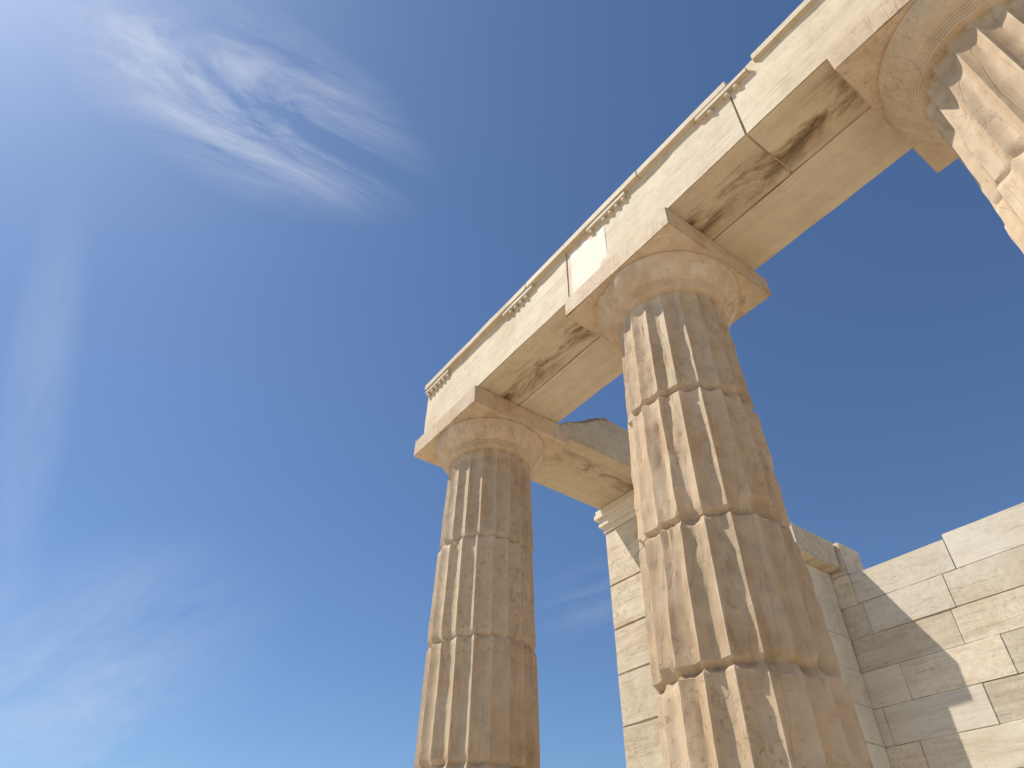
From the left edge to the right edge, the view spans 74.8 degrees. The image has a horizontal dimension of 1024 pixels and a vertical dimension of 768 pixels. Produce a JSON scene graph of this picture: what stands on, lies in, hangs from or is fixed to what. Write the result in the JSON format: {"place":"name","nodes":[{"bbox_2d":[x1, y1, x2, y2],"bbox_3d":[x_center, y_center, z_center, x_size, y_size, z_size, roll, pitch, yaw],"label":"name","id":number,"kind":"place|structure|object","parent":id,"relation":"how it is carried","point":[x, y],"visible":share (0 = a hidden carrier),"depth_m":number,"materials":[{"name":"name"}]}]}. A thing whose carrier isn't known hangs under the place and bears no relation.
{"place":"outdoors","nodes":[
{"label":"outdoors","id":0,"kind":"place"},
{"bbox_2d":[0,0,1023,767],"label":"sky","id":1,"kind":"structure","parent":0,"point":[243,243],"materials":[{"name":"blue"}]},
{"bbox_2d":[565,207,873,767],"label":"column","id":2,"kind":"structure","parent":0,"point":[745,669],"depth_m":3.71,"materials":[{"name":"stone"}]},
{"bbox_2d":[424,0,911,432],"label":"architrave","id":3,"kind":"object","parent":2,"relation":"on","point":[785,136],"visible":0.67,"depth_m":4.95,"materials":[{"name":"stone"}]},
{"bbox_2d":[789,502,1023,767],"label":"back wall","id":4,"kind":"structure","parent":0,"point":[928,642],"depth_m":9.36,"materials":[{"name":"stone"}]},
{"bbox_3d":[3.450,3.856,1.072,15.703,1.105,19.810,26,-47,-26],"label":"stylobate floor","id":5,"kind":"object","parent":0,"visible":0},
{"bbox_2d":[414,385,568,767],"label":"column","id":6,"kind":"structure","parent":5,"relation":"on","point":[489,453],"depth_m":5.58,"materials":[{"name":"stone"}]},
{"bbox_2d":[594,489,662,767],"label":"pilaster","id":7,"kind":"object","parent":5,"relation":"on","point":[616,520],"visible":0.2,"depth_m":7.02,"materials":[{"name":"stone"}]},
{"bbox_2d":[530,417,633,508],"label":"stone beam","id":8,"kind":"structure","parent":7,"relation":"on","point":[589,464],"depth_m":7.57,"materials":[{"name":"stone"}]},
{"bbox_2d":[826,0,1023,253],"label":"column","id":9,"kind":"structure","parent":5,"relation":"on","point":[937,85],"depth_m":3.56,"materials":[{"name":"stone"}]}
]}

